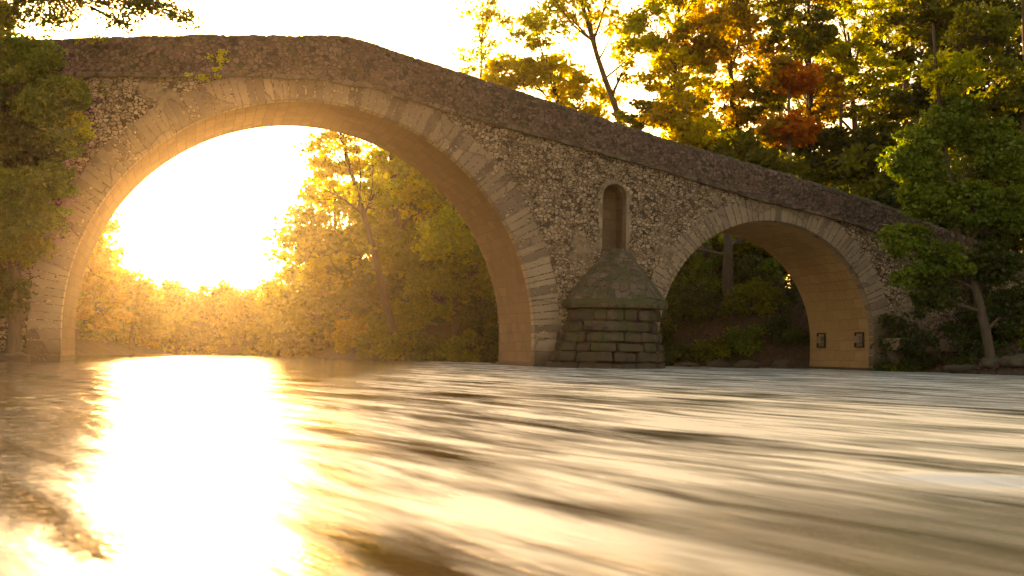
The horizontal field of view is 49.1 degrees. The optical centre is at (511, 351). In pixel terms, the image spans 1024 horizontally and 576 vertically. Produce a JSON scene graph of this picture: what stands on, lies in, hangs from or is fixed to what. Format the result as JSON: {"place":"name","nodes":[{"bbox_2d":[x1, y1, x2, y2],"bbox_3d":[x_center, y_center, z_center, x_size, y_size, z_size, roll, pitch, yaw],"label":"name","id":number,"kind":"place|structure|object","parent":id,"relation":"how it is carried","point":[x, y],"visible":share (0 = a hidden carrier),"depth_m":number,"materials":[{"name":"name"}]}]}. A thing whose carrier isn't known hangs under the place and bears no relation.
{"place":"outdoors","nodes":[
{"label":"outdoors","id":0,"kind":"place"},
{"bbox_2d":[0,353,1023,575],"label":"river water","id":1,"kind":"structure","parent":0,"point":[179,464],"depth_m":4.80,"materials":[{"name":"liquid"}]},
{"bbox_2d":[674,362,698,366],"bbox_3d":[7.376,0.575,47.613,0.858,0.326,1.469,1,0,-25],"label":"rock","id":2,"kind":"object","parent":1,"relation":"in","point":[686,364],"visible":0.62,"depth_m":47.28,"materials":[{"name":"stone"}]},
{"bbox_2d":[707,360,730,367],"bbox_3d":[8.789,0.566,47.584,0.980,0.500,0.838,1,0,-13],"label":"rock","id":3,"kind":"object","parent":1,"relation":"in","point":[719,363],"visible":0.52,"depth_m":47.30,"materials":[{"name":"stone"}]},
{"bbox_2d":[734,360,761,367],"bbox_3d":[9.972,0.576,47.334,1.001,0.496,1.840,1,0,41],"label":"rock","id":4,"kind":"object","parent":1,"relation":"in","point":[746,364],"visible":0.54,"depth_m":46.92,"materials":[{"name":"stone"}]},
{"bbox_2d":[771,360,792,368],"bbox_3d":[11.438,0.601,47.306,0.863,0.569,1.151,1,0,-16],"label":"rock","id":5,"kind":"object","parent":1,"relation":"in","point":[785,364],"visible":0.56,"depth_m":46.93,"materials":[{"name":"stone"}]},
{"bbox_2d":[5,0,1021,294],"label":"sky","id":6,"kind":"structure","parent":0,"point":[202,218],"materials":[{"name":"white"}]},
{"bbox_2d":[75,290,1023,375],"bbox_3d":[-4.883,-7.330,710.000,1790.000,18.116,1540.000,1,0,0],"label":"ground","id":7,"kind":"structure","parent":0,"point":[794,357],"depth_m":50.26,"materials":[{"name":"brown soil"}]},
{"bbox_2d":[0,350,31,360],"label":"rock","id":8,"kind":"object","parent":7,"relation":"on","point":[5,355],"visible":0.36,"depth_m":33.26,"materials":[{"name":"stone"}]},
{"bbox_2d":[0,0,98,352],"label":"tree","id":9,"kind":"object","parent":7,"relation":"on","point":[47,126],"visible":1,"depth_m":34.59,"materials":[{"name":"green plant"}]},
{"bbox_2d":[78,310,113,341],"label":"shrub","id":10,"kind":"object","parent":7,"relation":"on","point":[97,335],"visible":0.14,"depth_m":61.73,"materials":[{"name":"yellow plant"}]},
{"bbox_2d":[0,0,203,37],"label":"tree","id":11,"kind":"object","parent":7,"relation":"on","point":[137,8],"visible":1,"depth_m":26.89,"materials":[{"name":"green plant"}]},
{"bbox_2d":[75,207,137,339],"bbox_3d":[-22.833,-5.399,60.022,5.575,9.761,4.104,1,0,0],"label":"tree","id":12,"kind":"object","parent":7,"relation":"on","point":[103,290],"visible":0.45,"depth_m":59.51,"materials":[{"name":"yellow plant"}]},
{"bbox_2d":[99,267,176,350],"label":"tree","id":13,"kind":"object","parent":7,"relation":"on","point":[143,308],"visible":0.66,"depth_m":69.43,"materials":[{"name":"yellow plant"}]},
{"bbox_2d":[127,329,160,348],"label":"shrub","id":14,"kind":"object","parent":7,"relation":"on","point":[147,342],"visible":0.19,"depth_m":75.23,"materials":[{"name":"brown plant"}]},
{"bbox_2d":[138,309,225,352],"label":"tree","id":15,"kind":"object","parent":7,"relation":"on","point":[189,333],"visible":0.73,"depth_m":83.48,"materials":[{"name":"brown plant"}]},
{"bbox_2d":[161,344,217,353],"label":"shrub","id":16,"kind":"object","parent":7,"relation":"on","point":[210,349],"visible":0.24,"depth_m":86.76,"materials":[{"name":"brown plant"}]},
{"bbox_2d":[235,334,272,354],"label":"shrub","id":17,"kind":"object","parent":7,"relation":"on","point":[243,350],"visible":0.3,"depth_m":86.77,"materials":[{"name":"brown plant"}]},
{"bbox_2d":[269,253,365,355],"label":"tree","id":18,"kind":"object","parent":7,"relation":"on","point":[295,340],"visible":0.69,"depth_m":69.46,"materials":[{"name":"yellow plant"}]},
{"bbox_2d":[325,311,366,341],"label":"shrub","id":19,"kind":"object","parent":7,"relation":"on","point":[359,318],"visible":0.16,"depth_m":68.36,"materials":[{"name":"brown plant"}]},
{"bbox_2d":[293,130,401,337],"bbox_3d":[-7.902,-6.591,56.442,5.060,13.053,6.503,1,0,-44],"label":"tree","id":20,"kind":"object","parent":7,"relation":"on","point":[312,193],"visible":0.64,"depth_m":56.78,"materials":[{"name":"yellow plant"}]},
{"bbox_2d":[329,318,369,353],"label":"shrub","id":21,"kind":"object","parent":7,"relation":"on","point":[344,335],"visible":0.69,"depth_m":60.12,"materials":[{"name":"brown plant"}]},
{"bbox_2d":[352,319,395,357],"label":"shrub","id":22,"kind":"object","parent":7,"relation":"on","point":[375,333],"visible":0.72,"depth_m":57.13,"materials":[{"name":"green plant"}]},
{"bbox_2d":[361,289,399,325],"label":"shrub","id":23,"kind":"object","parent":7,"relation":"on","point":[369,318],"visible":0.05,"depth_m":60.83,"materials":[{"name":"brown plant"}]},
{"bbox_2d":[338,145,451,332],"bbox_3d":[-6.087,-6.482,60.099,6.344,11.885,3.994,1,0,0],"label":"tree","id":24,"kind":"object","parent":7,"relation":"on","point":[362,292],"visible":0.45,"depth_m":59.42,"materials":[{"name":"brown plant"}]},
{"bbox_2d":[376,327,423,359],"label":"shrub","id":25,"kind":"object","parent":7,"relation":"on","point":[396,345],"visible":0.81,"depth_m":55.11,"materials":[{"name":"green plant"}]},
{"bbox_2d":[378,298,431,330],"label":"shrub","id":26,"kind":"object","parent":7,"relation":"on","point":[407,320],"visible":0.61,"depth_m":58.06,"materials":[{"name":"green plant"}]},
{"bbox_2d":[403,328,451,360],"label":"shrub","id":27,"kind":"object","parent":7,"relation":"on","point":[425,350],"visible":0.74,"depth_m":54.05,"materials":[{"name":"green plant"}]},
{"bbox_2d":[415,296,452,325],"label":"shrub","id":28,"kind":"object","parent":7,"relation":"on","point":[446,318],"visible":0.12,"depth_m":56.99,"materials":[{"name":"green plant"}]},
{"bbox_2d":[399,205,498,346],"bbox_3d":[-2.846,-3.633,53.976,5.308,8.172,3.800,1,0,0],"label":"tree","id":29,"kind":"object","parent":7,"relation":"on","point":[458,284],"visible":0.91,"depth_m":53.36,"materials":[{"name":"green plant"}]},
{"bbox_2d":[430,270,483,325],"bbox_3d":[-2.329,-2.787,56.573,3.604,3.291,2.726,1,0,0],"label":"shrub","id":30,"kind":"object","parent":7,"relation":"on","point":[438,320],"visible":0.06,"depth_m":56.45,"materials":[{"name":"green plant"}]},
{"bbox_2d":[434,328,483,361],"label":"shrub","id":31,"kind":"object","parent":7,"relation":"on","point":[455,353],"visible":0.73,"depth_m":52.75,"materials":[{"name":"green plant"}]},
{"bbox_2d":[450,0,517,77],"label":"tree","id":32,"kind":"object","parent":7,"relation":"on","point":[486,15],"visible":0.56,"depth_m":73.70,"materials":[{"name":"yellow plant"}]},
{"bbox_2d":[475,329,498,362],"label":"shrub","id":33,"kind":"object","parent":7,"relation":"on","point":[490,351],"visible":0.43,"depth_m":52.37,"materials":[{"name":"green plant"}]},
{"bbox_2d":[482,294,498,334],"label":"shrub","id":34,"kind":"object","parent":7,"relation":"on","point":[495,303],"visible":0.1,"depth_m":54.21,"materials":[{"name":"green plant"}]},
{"bbox_2d":[0,34,1023,370],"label":"stone bridge","id":35,"kind":"structure","parent":7,"relation":"on","point":[590,232],"depth_m":39.94,"materials":[{"name":"grey stone"}]},
{"bbox_2d":[69,76,107,113],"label":"wall plant","id":36,"kind":"object","parent":35,"relation":"attached to","point":[101,85],"depth_m":35.52,"materials":[{"name":"green plant"}]},
{"bbox_2d":[74,32,112,44],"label":"wall plant","id":37,"kind":"object","parent":35,"relation":"attached to","point":[93,38],"depth_m":35.53,"materials":[{"name":"green plant"}]},
{"bbox_2d":[185,72,221,82],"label":"wall plant","id":38,"kind":"object","parent":35,"relation":"attached to","point":[203,76],"depth_m":36.41,"materials":[{"name":"green plant"}]},
{"bbox_2d":[202,49,229,71],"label":"wall plant","id":39,"kind":"object","parent":35,"relation":"attached to","point":[219,58],"depth_m":36.62,"materials":[{"name":"green plant"}]},
{"bbox_2d":[80,25,1022,355],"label":"wood","id":40,"kind":"object","parent":7,"relation":"on","point":[232,315],"visible":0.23,"depth_m":71.85,"materials":[{"name":"yellow plant"}]},
{"bbox_2d":[480,6,627,118],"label":"tree","id":41,"kind":"object","parent":7,"relation":"on","point":[528,71],"visible":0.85,"depth_m":65.39,"materials":[{"name":"yellow plant"}]},
{"bbox_2d":[530,0,654,132],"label":"tree","id":42,"kind":"object","parent":7,"relation":"on","point":[562,9],"visible":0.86,"depth_m":61.86,"materials":[{"name":"yellow plant"}]},
{"bbox_2d":[658,318,692,340],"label":"shrub","id":43,"kind":"object","parent":7,"relation":"on","point":[666,330],"visible":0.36,"depth_m":49.98,"materials":[{"name":"green plant"}]},
{"bbox_2d":[660,338,692,365],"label":"shrub","id":44,"kind":"object","parent":7,"relation":"on","point":[676,350],"visible":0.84,"depth_m":49.41,"materials":[{"name":"green plant"}]},
{"bbox_2d":[610,0,745,136],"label":"tree","id":45,"kind":"object","parent":7,"relation":"on","point":[676,50],"visible":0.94,"depth_m":59.38,"materials":[{"name":"yellow plant"}]},
{"bbox_2d":[665,264,699,306],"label":"shrub","id":46,"kind":"object","parent":7,"relation":"on","point":[683,271],"visible":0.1,"depth_m":52.82,"materials":[{"name":"green plant"}]},
{"bbox_2d":[661,281,724,322],"bbox_3d":[8.249,-2.237,50.990,3.237,1.997,2.941,1,0,0],"label":"shrub","id":47,"kind":"object","parent":7,"relation":"on","point":[695,303],"visible":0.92,"depth_m":50.49,"materials":[{"name":"green plant"}]},
{"bbox_2d":[680,253,721,299],"bbox_3d":[9.467,-3.424,54.093,3.454,2.738,2.782,1,0,-45],"label":"shrub","id":48,"kind":"object","parent":7,"relation":"on","point":[714,285],"visible":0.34,"depth_m":53.40,"materials":[{"name":"green plant"}]},
{"bbox_2d":[683,336,733,363],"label":"shrub","id":49,"kind":"object","parent":7,"relation":"on","point":[708,351],"visible":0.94,"depth_m":49.31,"materials":[{"name":"green plant"}]},
{"bbox_2d":[635,98,799,276],"bbox_3d":[10.222,-7.585,56.077,8.335,9.898,3.252,1,0,0],"label":"tree","id":50,"kind":"object","parent":7,"relation":"on","point":[682,127],"visible":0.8,"depth_m":55.42,"materials":[{"name":"green plant"}]},
{"bbox_2d":[684,233,782,303],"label":"tree","id":51,"kind":"object","parent":7,"relation":"on","point":[733,245],"visible":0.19,"depth_m":54.30,"materials":[{"name":"brown plant"}]},
{"bbox_2d":[676,0,803,138],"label":"tree","id":52,"kind":"object","parent":7,"relation":"on","point":[749,25],"visible":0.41,"depth_m":63.24,"materials":[{"name":"yellow plant"}]},
{"bbox_2d":[715,250,768,299],"bbox_3d":[11.070,-3.440,53.808,2.972,2.887,2.826,1,0,-40],"label":"shrub","id":53,"kind":"object","parent":7,"relation":"on","point":[751,264],"visible":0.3,"depth_m":53.48,"materials":[{"name":"green plant"}]},
{"bbox_2d":[718,324,770,356],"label":"shrub","id":54,"kind":"object","parent":7,"relation":"on","point":[745,342],"visible":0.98,"depth_m":49.24,"materials":[{"name":"green plant"}]},
{"bbox_2d":[716,276,788,317],"bbox_3d":[10.939,-2.404,50.804,2.925,2.051,3.337,1,0,35],"label":"shrub","id":55,"kind":"object","parent":7,"relation":"on","point":[760,300],"visible":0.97,"depth_m":50.28,"materials":[{"name":"green plant"}]},
{"bbox_2d":[734,279,794,306],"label":"shrub","id":56,"kind":"object","parent":7,"relation":"on","point":[773,284],"visible":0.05,"depth_m":52.18,"materials":[{"name":"green plant"}]},
{"bbox_2d":[736,4,805,284],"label":"tree","id":57,"kind":"object","parent":7,"relation":"on","point":[799,25],"visible":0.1,"depth_m":65.14,"materials":[{"name":"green plant"}]},
{"bbox_2d":[755,270,801,306],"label":"shrub","id":58,"kind":"object","parent":7,"relation":"on","point":[784,286],"visible":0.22,"depth_m":52.35,"materials":[{"name":"green plant"}]},
{"bbox_2d":[758,310,809,345],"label":"shrub","id":59,"kind":"object","parent":7,"relation":"on","point":[785,334],"visible":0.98,"depth_m":49.16,"materials":[{"name":"green plant"}]},
{"bbox_2d":[720,0,857,159],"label":"tree","id":60,"kind":"object","parent":7,"relation":"on","point":[812,37],"visible":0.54,"depth_m":62.23,"materials":[{"name":"green plant"}]},
{"bbox_2d":[751,48,827,289],"bbox_3d":[14.211,-9.204,58.035,4.073,13.087,3.112,1,0,0],"label":"tree","id":61,"kind":"object","parent":7,"relation":"on","point":[783,73],"visible":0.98,"depth_m":57.55,"materials":[{"name":"orange plant"}]},
{"bbox_2d":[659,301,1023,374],"bbox_3d":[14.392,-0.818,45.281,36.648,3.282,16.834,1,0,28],"label":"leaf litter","id":62,"kind":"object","parent":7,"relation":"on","point":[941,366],"visible":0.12,"depth_m":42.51,"materials":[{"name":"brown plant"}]},
{"bbox_2d":[667,285,1023,364],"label":"ground cover","id":63,"kind":"object","parent":7,"relation":"on","point":[959,360],"visible":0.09,"depth_m":41.57,"materials":[{"name":"green plant"}]},
{"bbox_2d":[790,0,913,136],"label":"tree","id":64,"kind":"object","parent":7,"relation":"on","point":[843,61],"visible":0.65,"depth_m":67.40,"materials":[{"name":"yellow plant"}]},
{"bbox_2d":[778,83,928,196],"bbox_3d":[17.799,-8.689,60.146,9.601,11.493,4.485,1,0,0],"label":"tree","id":65,"kind":"object","parent":7,"relation":"on","point":[888,100],"visible":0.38,"depth_m":59.25,"materials":[{"name":"green plant"}]},
{"bbox_2d":[879,361,912,371],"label":"shrub","id":66,"kind":"object","parent":7,"relation":"on","point":[893,368],"visible":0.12,"depth_m":42.79,"materials":[{"name":"green plant"}]},
{"bbox_2d":[870,307,940,371],"bbox_3d":[15.233,-0.191,43.525,2.898,3.122,2.368,1,0,0],"label":"shrub","id":67,"kind":"object","parent":7,"relation":"on","point":[918,359],"visible":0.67,"depth_m":43.05,"materials":[{"name":"green plant"}]},
{"bbox_2d":[881,338,963,370],"bbox_3d":[16.341,0.434,43.920,3.781,1.916,0.951,1,0,-16],"label":"bush","id":68,"kind":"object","parent":7,"relation":"on","point":[944,352],"depth_m":43.51,"materials":[{"name":"plant"}]},
{"bbox_2d":[850,0,1021,171],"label":"tree","id":69,"kind":"object","parent":7,"relation":"on","point":[908,53],"visible":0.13,"depth_m":75.46,"materials":[{"name":"green plant"}]},
{"bbox_2d":[865,172,1007,241],"bbox_3d":[20.038,-6.016,53.963,7.697,6.480,4.203,1,0,0],"label":"tree","id":70,"kind":"object","parent":7,"relation":"on","point":[889,199],"visible":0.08,"depth_m":53.20,"materials":[{"name":"green plant"}]},
{"bbox_2d":[871,0,1023,358],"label":"tree","id":71,"kind":"object","parent":7,"relation":"on","point":[916,158],"visible":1,"depth_m":38.09,"materials":[{"name":"green plant"}]},
{"bbox_2d":[880,0,1022,177],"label":"tree","id":72,"kind":"object","parent":7,"relation":"on","point":[939,14],"visible":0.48,"depth_m":57.40,"materials":[{"name":"green plant"}]},
{"bbox_2d":[943,364,977,373],"bbox_3d":[15.851,0.631,39.561,0.936,0.399,1.061,1,0,-33],"label":"rock","id":73,"kind":"object","parent":7,"relation":"on","point":[957,369],"visible":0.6,"depth_m":39.33,"materials":[{"name":"stone"}]},
{"bbox_2d":[935,270,1021,338],"bbox_3d":[18.079,-1.938,44.672,3.665,3.960,3.851,1,0,-38],"label":"shrub","id":74,"kind":"object","parent":7,"relation":"on","point":[985,291],"visible":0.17,"depth_m":44.44,"materials":[{"name":"green plant"}]},
{"bbox_2d":[959,341,1003,358],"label":"shrub","id":75,"kind":"object","parent":7,"relation":"on","point":[980,348],"visible":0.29,"depth_m":41.43,"materials":[{"name":"green plant"}]},
{"bbox_2d":[945,291,1023,354],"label":"shrub","id":76,"kind":"object","parent":7,"relation":"on","point":[969,338],"visible":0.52,"depth_m":42.06,"materials":[{"name":"green plant"}]},
{"bbox_2d":[979,356,999,368],"bbox_3d":[16.570,0.371,38.577,0.892,0.493,1.117,1,0,19],"label":"rock","id":77,"kind":"object","parent":7,"relation":"on","point":[987,363],"visible":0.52,"depth_m":38.23,"materials":[{"name":"stone"}]},
{"bbox_2d":[984,0,1023,252],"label":"tree","id":78,"kind":"object","parent":7,"relation":"on","point":[1018,115],"visible":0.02,"depth_m":49.97,"materials":[{"name":"green plant"}]},
{"bbox_2d":[998,354,1023,366],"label":"rock","id":79,"kind":"object","parent":7,"relation":"on","point":[1017,360],"visible":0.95,"depth_m":37.19,"materials":[{"name":"stone"}]},
{"bbox_2d":[1017,329,1023,349],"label":"shrub","id":80,"kind":"object","parent":7,"relation":"on","point":[1021,344],"visible":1,"depth_m":38.58,"materials":[{"name":"green plant"}]}
]}

